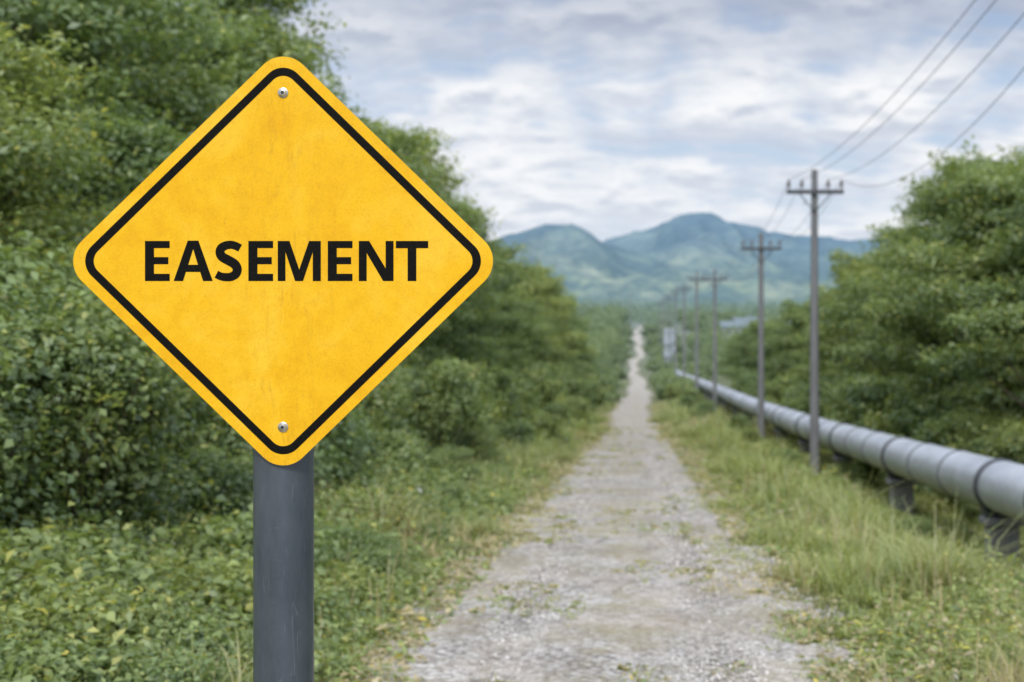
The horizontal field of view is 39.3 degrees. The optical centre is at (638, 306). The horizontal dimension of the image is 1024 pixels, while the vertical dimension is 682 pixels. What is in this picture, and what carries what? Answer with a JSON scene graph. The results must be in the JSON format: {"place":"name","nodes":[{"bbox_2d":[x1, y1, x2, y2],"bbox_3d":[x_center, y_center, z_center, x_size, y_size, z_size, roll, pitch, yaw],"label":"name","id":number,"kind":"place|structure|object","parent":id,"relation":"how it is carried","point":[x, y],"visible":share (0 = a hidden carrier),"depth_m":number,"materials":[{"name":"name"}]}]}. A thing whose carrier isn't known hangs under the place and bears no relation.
{"place":"outdoors","nodes":[
{"label":"outdoors","id":0,"kind":"place"},
{"bbox_2d":[125,0,1023,241],"label":"sky","id":1,"kind":"structure","parent":0,"point":[608,119],"materials":[{"name":"white"}]},
{"bbox_2d":[351,326,877,681],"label":"gravel path","id":2,"kind":"structure","parent":0,"point":[596,642],"depth_m":11.98,"materials":[{"name":"grey gravel"}]},
{"bbox_2d":[492,212,892,305],"bbox_3d":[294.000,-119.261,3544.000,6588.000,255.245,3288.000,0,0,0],"label":"hills","id":3,"kind":"structure","parent":0,"point":[660,261],"depth_m":2560.81,"materials":[{"name":"green plant"}]},
{"bbox_2d":[385,310,1020,681],"bbox_3d":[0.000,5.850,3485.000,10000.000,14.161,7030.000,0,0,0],"label":"ground","id":4,"kind":"structure","parent":0,"point":[644,372],"depth_m":172.34,"materials":[{"name":"soil"}]},
{"bbox_2d":[0,347,66,522],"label":"shrub","id":5,"kind":"object","parent":4,"relation":"on","point":[6,468],"visible":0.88,"depth_m":10.12,"materials":[{"name":"green plant"}]},
{"bbox_2d":[0,284,112,542],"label":"shrub","id":6,"kind":"object","parent":4,"relation":"on","point":[17,415],"visible":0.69,"depth_m":10.49,"materials":[{"name":"green plant"}]},
{"bbox_2d":[0,518,135,634],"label":"shrub","id":7,"kind":"object","parent":4,"relation":"on","point":[20,566],"visible":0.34,"depth_m":9.04,"materials":[{"name":"green plant"}]},
{"bbox_2d":[0,614,156,681],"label":"shrub","id":8,"kind":"object","parent":4,"relation":"on","point":[47,671],"visible":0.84,"depth_m":7.70,"materials":[{"name":"green plant"}]},
{"bbox_2d":[0,211,161,557],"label":"shrub","id":9,"kind":"object","parent":4,"relation":"on","point":[18,267],"visible":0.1,"depth_m":12.25,"materials":[{"name":"green plant"}]},
{"bbox_2d":[0,250,174,536],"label":"shrub","id":10,"kind":"object","parent":4,"relation":"on","point":[42,302],"visible":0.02,"depth_m":11.49,"materials":[{"name":"green plant"}]},
{"bbox_2d":[0,507,181,611],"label":"shrub","id":11,"kind":"object","parent":4,"relation":"on","point":[117,543],"visible":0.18,"depth_m":10.02,"materials":[{"name":"green plant"}]},
{"bbox_2d":[3,91,195,226],"bbox_3d":[-7.229,-0.009,18.852,5.434,5.827,4.125,0,0,-17],"label":"broadleaf tree","id":12,"kind":"object","parent":4,"relation":"on","point":[136,145],"visible":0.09,"depth_m":18.23,"materials":[{"name":"green plant"}]},
{"bbox_2d":[0,563,199,659],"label":"shrub","id":13,"kind":"object","parent":4,"relation":"on","point":[84,604],"visible":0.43,"depth_m":8.47,"materials":[{"name":"green plant"}]},
{"bbox_2d":[0,21,200,416],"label":"broadleaf tree","id":14,"kind":"object","parent":4,"relation":"on","point":[40,152],"visible":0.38,"depth_m":14.36,"materials":[{"name":"green plant"}]},
{"bbox_2d":[0,274,225,557],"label":"shrub","id":15,"kind":"object","parent":4,"relation":"on","point":[130,373],"visible":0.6,"depth_m":11.29,"materials":[{"name":"green plant"}]},
{"bbox_2d":[0,0,235,224],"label":"broadleaf tree","id":16,"kind":"object","parent":4,"relation":"on","point":[53,17],"visible":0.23,"depth_m":21.01,"materials":[{"name":"green plant"}]},
{"bbox_2d":[9,221,246,527],"bbox_3d":[-6.137,0.842,15.884,4.026,3.644,4.382,0,0,-41],"label":"shrub","id":17,"kind":"object","parent":4,"relation":"on","point":[177,445],"visible":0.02,"depth_m":15.34,"materials":[{"name":"green plant"}]},
{"bbox_2d":[19,0,246,204],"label":"broadleaf tree","id":18,"kind":"object","parent":4,"relation":"on","point":[160,92],"visible":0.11,"depth_m":24.79,"materials":[{"name":"green plant"}]},
{"bbox_2d":[69,378,209,543],"bbox_3d":[-5.601,1.316,13.623,3.020,2.536,2.553,0,0,4],"label":"shrub","id":19,"kind":"object","parent":4,"relation":"on","point":[157,507],"visible":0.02,"depth_m":13.84,"materials":[{"name":"green plant"}]},
{"bbox_2d":[96,641,246,681],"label":"shrub","id":20,"kind":"object","parent":4,"relation":"on","point":[149,669],"visible":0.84,"depth_m":7.88,"materials":[{"name":"green plant"}]},
{"bbox_2d":[99,594,251,672],"bbox_3d":[-2.980,2.188,8.960,1.115,0.707,1.322,0,0,6],"label":"shrub","id":21,"kind":"object","parent":4,"relation":"on","point":[202,636],"visible":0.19,"depth_m":8.89,"materials":[{"name":"green plant"}]},
{"bbox_2d":[128,544,252,639],"bbox_3d":[-3.239,2.189,10.335,1.702,0.942,1.782,0,0,14],"label":"shrub","id":22,"kind":"object","parent":4,"relation":"on","point":[209,578],"visible":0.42,"depth_m":10.00,"materials":[{"name":"green plant"}]},
{"bbox_2d":[94,11,340,145],"bbox_3d":[-9.532,-1.278,28.986,6.541,9.689,8.864,0,0,22],"label":"broadleaf tree","id":23,"kind":"object","parent":4,"relation":"on","point":[225,51],"visible":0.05,"depth_m":29.04,"materials":[{"name":"green plant"}]},
{"bbox_2d":[139,390,317,532],"bbox_3d":[-4.816,1.782,15.896,2.332,2.059,2.189,0,0,4],"label":"shrub","id":24,"kind":"object","parent":4,"relation":"on","point":[215,422],"visible":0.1,"depth_m":15.36,"materials":[{"name":"green plant"}]},
{"bbox_2d":[168,442,318,533],"bbox_3d":[-3.951,2.020,14.223,1.513,1.423,1.612,0,0,-32],"label":"shrub","id":25,"kind":"object","parent":4,"relation":"on","point":[237,473],"visible":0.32,"depth_m":13.79,"materials":[{"name":"green plant"}]},
{"bbox_2d":[161,499,355,580],"bbox_3d":[-3.287,2.155,12.097,1.723,1.093,2.044,0,0,-5],"label":"shrub","id":26,"kind":"object","parent":4,"relation":"on","point":[240,527],"visible":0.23,"depth_m":11.75,"materials":[{"name":"green plant"}]},
{"bbox_2d":[147,0,371,166],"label":"broadleaf tree","id":27,"kind":"object","parent":4,"relation":"on","point":[283,43],"visible":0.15,"depth_m":32.37,"materials":[{"name":"green plant"}]},
{"bbox_2d":[73,57,492,681],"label":"warning sign","id":28,"kind":"object","parent":4,"relation":"on","point":[283,265],"visible":1,"depth_m":3.45,"materials":[{"name":"yellow metal"}]},
{"bbox_2d":[174,391,409,502],"bbox_3d":[-4.979,1.420,17.780,3.352,3.034,3.649,0,0,30],"label":"shrub","id":29,"kind":"object","parent":4,"relation":"on","point":[320,453],"visible":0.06,"depth_m":17.70,"materials":[{"name":"green plant"}]},
{"bbox_2d":[0,408,601,681],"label":"undergrowth","id":30,"kind":"object","parent":4,"relation":"on","point":[335,659],"visible":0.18,"depth_m":12.30,"materials":[{"name":"green plant"}]},
{"bbox_2d":[249,577,358,638],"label":"shrub","id":31,"kind":"object","parent":4,"relation":"on","point":[319,593],"visible":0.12,"depth_m":10.54,"materials":[{"name":"green plant"}]},
{"bbox_2d":[0,399,617,681],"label":"verge grass","id":32,"kind":"structure","parent":4,"relation":"on","point":[478,527],"depth_m":17.46,"materials":[{"name":"green plant"}]},
{"bbox_2d":[314,558,387,608],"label":"shrub","id":33,"kind":"object","parent":4,"relation":"on","point":[363,584],"visible":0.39,"depth_m":11.80,"materials":[{"name":"green plant"}]},
{"bbox_2d":[315,435,390,493],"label":"shrub","id":34,"kind":"object","parent":4,"relation":"on","point":[354,463],"visible":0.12,"depth_m":18.21,"materials":[{"name":"green plant"}]},
{"bbox_2d":[260,48,452,193],"bbox_3d":[-10.163,-1.665,38.046,10.408,11.792,8.141,0,0,10],"label":"broadleaf tree","id":35,"kind":"object","parent":4,"relation":"on","point":[402,147],"depth_m":37.19,"materials":[{"name":"green plant"}]},
{"bbox_2d":[329,387,395,473],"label":"shrub","id":36,"kind":"object","parent":4,"relation":"on","point":[368,432],"visible":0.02,"depth_m":20.53,"materials":[{"name":"green plant"}]},
{"bbox_2d":[314,516,420,565],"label":"shrub","id":37,"kind":"object","parent":4,"relation":"on","point":[347,534],"visible":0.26,"depth_m":13.72,"materials":[{"name":"green plant"}]},
{"bbox_2d":[314,478,424,544],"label":"shrub","id":38,"kind":"object","parent":4,"relation":"on","point":[375,494],"visible":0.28,"depth_m":15.87,"materials":[{"name":"green plant"}]},
{"bbox_2d":[330,534,417,582],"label":"shrub","id":39,"kind":"object","parent":4,"relation":"on","point":[379,551],"visible":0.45,"depth_m":13.37,"materials":[{"name":"green plant"}]},
{"bbox_2d":[345,362,431,485],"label":"shrub","id":40,"kind":"object","parent":4,"relation":"on","point":[378,398],"visible":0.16,"depth_m":24.76,"materials":[{"name":"green plant"}]},
{"bbox_2d":[377,366,430,470],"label":"shrub","id":41,"kind":"object","parent":4,"relation":"on","point":[409,397],"visible":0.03,"depth_m":27.30,"materials":[{"name":"green plant"}]},
{"bbox_2d":[411,320,455,372],"bbox_3d":[-6.888,1.371,39.554,5.008,5.370,3.802,0,0,26],"label":"broadleaf tree","id":42,"kind":"object","parent":4,"relation":"on","point":[428,351],"visible":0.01,"depth_m":38.31,"materials":[{"name":"green plant"}]},
{"bbox_2d":[390,465,479,507],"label":"shrub","id":43,"kind":"object","parent":4,"relation":"on","point":[448,481],"visible":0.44,"depth_m":20.77,"materials":[{"name":"green plant"}]},
{"bbox_2d":[361,116,509,304],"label":"broadleaf tree","id":44,"kind":"object","parent":4,"relation":"on","point":[456,181],"depth_m":42.74,"materials":[{"name":"green plant"}]},
{"bbox_2d":[357,117,515,332],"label":"broadleaf tree","id":45,"kind":"object","parent":4,"relation":"on","point":[471,216],"visible":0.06,"depth_m":47.66,"materials":[{"name":"green plant"}]},
{"bbox_2d":[387,355,490,460],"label":"shrub","id":46,"kind":"object","parent":4,"relation":"on","point":[451,395],"visible":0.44,"depth_m":29.68,"materials":[{"name":"green plant"}]},
{"bbox_2d":[401,371,494,453],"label":"shrub","id":47,"kind":"object","parent":4,"relation":"on","point":[479,423],"visible":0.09,"depth_m":32.25,"materials":[{"name":"green plant"}]},
{"bbox_2d":[421,440,482,489],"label":"shrub","id":48,"kind":"object","parent":4,"relation":"on","point":[438,461],"visible":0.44,"depth_m":24.80,"materials":[{"name":"green plant"}]},
{"bbox_2d":[421,358,499,417],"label":"shrub","id":49,"kind":"object","parent":4,"relation":"on","point":[476,372],"visible":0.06,"depth_m":35.28,"materials":[{"name":"green plant"}]},
{"bbox_2d":[429,296,505,370],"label":"broadleaf tree","id":50,"kind":"object","parent":4,"relation":"on","point":[463,345],"visible":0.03,"depth_m":47.99,"materials":[{"name":"green plant"}]},
{"bbox_2d":[420,290,519,384],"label":"broadleaf tree","id":51,"kind":"object","parent":4,"relation":"on","point":[455,337],"visible":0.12,"depth_m":43.72,"materials":[{"name":"green plant"}]},
{"bbox_2d":[456,424,506,466],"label":"shrub","id":52,"kind":"object","parent":4,"relation":"on","point":[479,438],"visible":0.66,"depth_m":30.69,"materials":[{"name":"green plant"}]},
{"bbox_2d":[457,355,528,425],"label":"shrub","id":53,"kind":"object","parent":4,"relation":"on","point":[510,410],"visible":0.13,"depth_m":44.06,"materials":[{"name":"green plant"}]},
{"bbox_2d":[446,279,550,382],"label":"broadleaf tree","id":54,"kind":"object","parent":4,"relation":"on","point":[512,318],"visible":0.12,"depth_m":53.67,"materials":[{"name":"green plant"}]},
{"bbox_2d":[474,206,524,296],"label":"broadleaf tree","id":55,"kind":"object","parent":4,"relation":"on","point":[492,248],"visible":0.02,"depth_m":65.50,"materials":[{"name":"green plant"}]},
{"bbox_2d":[495,417,537,450],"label":"shrub","id":56,"kind":"object","parent":4,"relation":"on","point":[520,429],"visible":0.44,"depth_m":37.77,"materials":[{"name":"green plant"}]},
{"bbox_2d":[480,291,562,380],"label":"broadleaf tree","id":57,"kind":"object","parent":4,"relation":"on","point":[547,367],"visible":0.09,"depth_m":59.07,"materials":[{"name":"green plant"}]},
{"bbox_2d":[489,238,555,334],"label":"broadleaf tree","id":58,"kind":"object","parent":4,"relation":"on","point":[526,269],"visible":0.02,"depth_m":71.85,"materials":[{"name":"green plant"}]},
{"bbox_2d":[500,368,550,426],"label":"shrub","id":59,"kind":"object","parent":4,"relation":"on","point":[525,394],"visible":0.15,"depth_m":47.58,"materials":[{"name":"green plant"}]},
{"bbox_2d":[499,295,565,377],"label":"broadleaf tree","id":60,"kind":"object","parent":4,"relation":"on","point":[523,304],"visible":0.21,"depth_m":69.76,"materials":[{"name":"green plant"}]},
{"bbox_2d":[506,364,569,412],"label":"shrub","id":61,"kind":"object","parent":4,"relation":"on","point":[547,381],"visible":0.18,"depth_m":57.40,"materials":[{"name":"green plant"}]},
{"bbox_2d":[509,267,581,357],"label":"broadleaf tree","id":62,"kind":"object","parent":4,"relation":"on","point":[550,302],"visible":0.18,"depth_m":83.92,"materials":[{"name":"green plant"}]},
{"bbox_2d":[517,294,576,377],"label":"broadleaf tree","id":63,"kind":"object","parent":4,"relation":"on","point":[553,340],"visible":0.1,"depth_m":76.85,"materials":[{"name":"green plant"}]},
{"bbox_2d":[524,407,570,445],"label":"shrub","id":64,"kind":"object","parent":4,"relation":"on","point":[543,421],"visible":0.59,"depth_m":44.86,"materials":[{"name":"green plant"}]},
{"bbox_2d":[520,263,589,364],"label":"broadleaf tree","id":65,"kind":"object","parent":4,"relation":"on","point":[554,292],"visible":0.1,"depth_m":99.96,"materials":[{"name":"green plant"}]},
{"bbox_2d":[99,426,1023,681],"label":"seed stalks","id":66,"kind":"object","parent":4,"relation":"on","point":[940,597],"visible":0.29,"depth_m":12.87,"materials":[{"name":"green plant"}]},
{"bbox_2d":[556,317,597,375],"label":"broadleaf tree","id":67,"kind":"object","parent":4,"relation":"on","point":[581,355],"visible":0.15,"depth_m":102.39,"materials":[{"name":"green plant"}]},
{"bbox_2d":[562,395,596,424],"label":"shrub","id":68,"kind":"object","parent":4,"relation":"on","point":[579,404],"visible":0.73,"depth_m":67.77,"materials":[{"name":"green plant"}]},
{"bbox_2d":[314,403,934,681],"bbox_3d":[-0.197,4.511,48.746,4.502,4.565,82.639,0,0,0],"label":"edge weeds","id":69,"kind":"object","parent":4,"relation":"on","point":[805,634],"visible":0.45,"depth_m":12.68,"materials":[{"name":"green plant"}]},
{"bbox_2d":[575,303,783,401],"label":"woodland","id":70,"kind":"object","parent":4,"relation":"on","point":[608,337],"visible":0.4,"depth_m":281.31,"materials":[{"name":"green plant"}]},
{"bbox_2d":[576,293,825,325],"bbox_3d":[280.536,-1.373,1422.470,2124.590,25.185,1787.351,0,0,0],"label":"plain woodland","id":71,"kind":"object","parent":4,"relation":"on","point":[650,312],"visible":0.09,"depth_m":1082.30,"materials":[{"name":"green plant"}]},
{"bbox_2d":[703,270,726,411],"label":"utility pole","id":72,"kind":"object","parent":4,"relation":"on","point":[714,345],"visible":0.95,"depth_m":89.91,"materials":[{"name":"wood"}]},
{"bbox_2d":[717,331,767,380],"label":"broadleaf tree","id":73,"kind":"object","parent":4,"relation":"on","point":[725,372],"visible":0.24,"depth_m":121.92,"materials":[{"name":"green plant"}]},
{"bbox_2d":[719,315,780,388],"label":"broadleaf tree","id":74,"kind":"object","parent":4,"relation":"on","point":[749,363],"visible":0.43,"depth_m":102.99,"materials":[{"name":"green plant"}]},
{"bbox_2d":[741,233,780,439],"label":"utility pole","id":75,"kind":"object","parent":4,"relation":"on","point":[760,248],"visible":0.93,"depth_m":55.90,"materials":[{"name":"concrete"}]},
{"bbox_2d":[742,319,820,391],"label":"broadleaf tree","id":76,"kind":"object","parent":4,"relation":"on","point":[782,364],"visible":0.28,"depth_m":86.80,"materials":[{"name":"green plant"}]},
{"bbox_2d":[756,370,808,420],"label":"shrub","id":77,"kind":"object","parent":4,"relation":"on","point":[777,388],"visible":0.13,"depth_m":72.49,"materials":[{"name":"green plant"}]},
{"bbox_2d":[764,296,840,384],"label":"broadleaf tree","id":78,"kind":"object","parent":4,"relation":"on","point":[794,312],"visible":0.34,"depth_m":73.30,"materials":[{"name":"green plant"}]},
{"bbox_2d":[786,169,843,475],"bbox_3d":[4.820,0.728,38.975,1.560,8.951,0.350,0,0,0],"label":"utility pole","id":79,"kind":"object","parent":4,"relation":"on","point":[814,191],"visible":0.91,"depth_m":38.90,"materials":[{"name":"wood"}]},
{"bbox_2d":[789,374,846,439],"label":"shrub","id":80,"kind":"object","parent":4,"relation":"on","point":[822,385],"visible":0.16,"depth_m":55.32,"materials":[{"name":"green plant"}]},
{"bbox_2d":[784,286,888,405],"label":"broadleaf tree","id":81,"kind":"object","parent":4,"relation":"on","point":[824,344],"visible":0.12,"depth_m":63.86,"materials":[{"name":"green plant"}]},
{"bbox_2d":[650,396,1023,681],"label":"verge grass","id":82,"kind":"structure","parent":4,"relation":"on","point":[674,412],"depth_m":15.46,"materials":[{"name":"green plant"}]},
{"bbox_2d":[820,380,862,451],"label":"shrub","id":83,"kind":"object","parent":4,"relation":"on","point":[828,416],"visible":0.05,"depth_m":47.65,"materials":[{"name":"green plant"}]},
{"bbox_2d":[670,408,1023,681],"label":"undergrowth","id":84,"kind":"object","parent":4,"relation":"on","point":[910,632],"visible":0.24,"depth_m":11.97,"materials":[{"name":"green plant"}]},
{"bbox_2d":[807,245,908,404],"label":"broadleaf tree","id":85,"kind":"object","parent":4,"relation":"on","point":[861,267],"visible":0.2,"depth_m":53.23,"materials":[{"name":"green plant"}]},
{"bbox_2d":[799,221,940,412],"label":"broadleaf tree","id":86,"kind":"object","parent":4,"relation":"on","point":[857,287],"visible":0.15,"depth_m":48.09,"materials":[{"name":"green plant"}]},
{"bbox_2d":[850,460,890,489],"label":"shrub","id":87,"kind":"object","parent":4,"relation":"on","point":[860,468],"visible":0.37,"depth_m":35.73,"materials":[{"name":"green plant"}]},
{"bbox_2d":[830,371,921,429],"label":"shrub","id":88,"kind":"object","parent":4,"relation":"on","point":[865,390],"visible":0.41,"depth_m":43.99,"materials":[{"name":"green plant"}]},
{"bbox_2d":[886,470,917,513],"bbox_3d":[5.620,4.117,30.400,0.634,1.215,0.500,0,0,0],"label":"pipe support","id":89,"kind":"object","parent":4,"relation":"on","point":[907,493],"visible":0.64,"depth_m":30.20,"materials":[{"name":"concrete"}]},
{"bbox_2d":[861,387,942,436],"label":"shrub","id":90,"kind":"object","parent":4,"relation":"on","point":[877,426],"visible":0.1,"depth_m":40.46,"materials":[{"name":"green plant"}]},
{"bbox_2d":[893,514,942,539],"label":"shrub","id":91,"kind":"object","parent":4,"relation":"on","point":[926,526],"visible":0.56,"depth_m":25.27,"materials":[{"name":"green plant"}]},
{"bbox_2d":[891,173,948,386],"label":"broadleaf tree","id":92,"kind":"object","parent":4,"relation":"on","point":[911,193],"depth_m":46.49,"materials":[{"name":"green plant"}]},
{"bbox_2d":[877,387,978,478],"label":"shrub","id":93,"kind":"object","parent":4,"relation":"on","point":[915,418],"visible":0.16,"depth_m":37.62,"materials":[{"name":"green plant"}]},
{"bbox_2d":[841,163,1023,424],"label":"broadleaf tree","id":94,"kind":"object","parent":4,"relation":"on","point":[932,206],"visible":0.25,"depth_m":39.00,"materials":[{"name":"green plant"}]},
{"bbox_2d":[850,135,1022,389],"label":"broadleaf tree","id":95,"kind":"object","parent":4,"relation":"on","point":[879,329],"visible":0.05,"depth_m":44.13,"materials":[{"name":"green plant"}]},
{"bbox_2d":[858,166,1023,421],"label":"broadleaf tree","id":96,"kind":"object","parent":4,"relation":"on","point":[950,266],"visible":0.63,"depth_m":33.99,"materials":[{"name":"green plant"}]},
{"bbox_2d":[899,408,993,497],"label":"shrub","id":97,"kind":"object","parent":4,"relation":"on","point":[945,428],"visible":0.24,"depth_m":33.99,"materials":[{"name":"green plant"}]},
{"bbox_2d":[908,158,1023,406],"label":"broadleaf tree","id":98,"kind":"object","parent":4,"relation":"on","point":[984,352],"visible":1,"depth_m":30.28,"materials":[{"name":"green plant"}]},
{"bbox_2d":[911,144,1023,399],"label":"broadleaf tree","id":99,"kind":"object","parent":4,"relation":"on","point":[953,229],"visible":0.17,"depth_m":36.49,"materials":[{"name":"green plant"}]},
{"bbox_2d":[930,583,1018,623],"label":"shrub","id":100,"kind":"object","parent":4,"relation":"on","point":[980,600],"visible":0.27,"depth_m":12.37,"materials":[{"name":"green plant"}]},
{"bbox_2d":[932,401,1023,506],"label":"shrub","id":101,"kind":"object","parent":4,"relation":"on","point":[981,424],"visible":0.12,"depth_m":31.29,"materials":[{"name":"green plant"}]},
{"bbox_2d":[955,418,1023,521],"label":"shrub","id":102,"kind":"object","parent":4,"relation":"on","point":[990,449],"visible":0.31,"depth_m":28.49,"materials":[{"name":"green plant"}]},
{"bbox_2d":[958,377,1023,456],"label":"shrub","id":103,"kind":"object","parent":4,"relation":"on","point":[984,393],"visible":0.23,"depth_m":32.72,"materials":[{"name":"green plant"}]},
{"bbox_2d":[979,505,1023,562],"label":"pipe support","id":104,"kind":"object","parent":4,"relation":"on","point":[1013,530],"visible":0.62,"depth_m":21.80,"materials":[{"name":"concrete"}]},
{"bbox_2d":[673,370,1023,521],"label":"pipeline","id":105,"kind":"object","parent":104,"relation":"on","point":[990,484],"visible":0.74,"depth_m":27.20,"materials":[{"name":"metal"}]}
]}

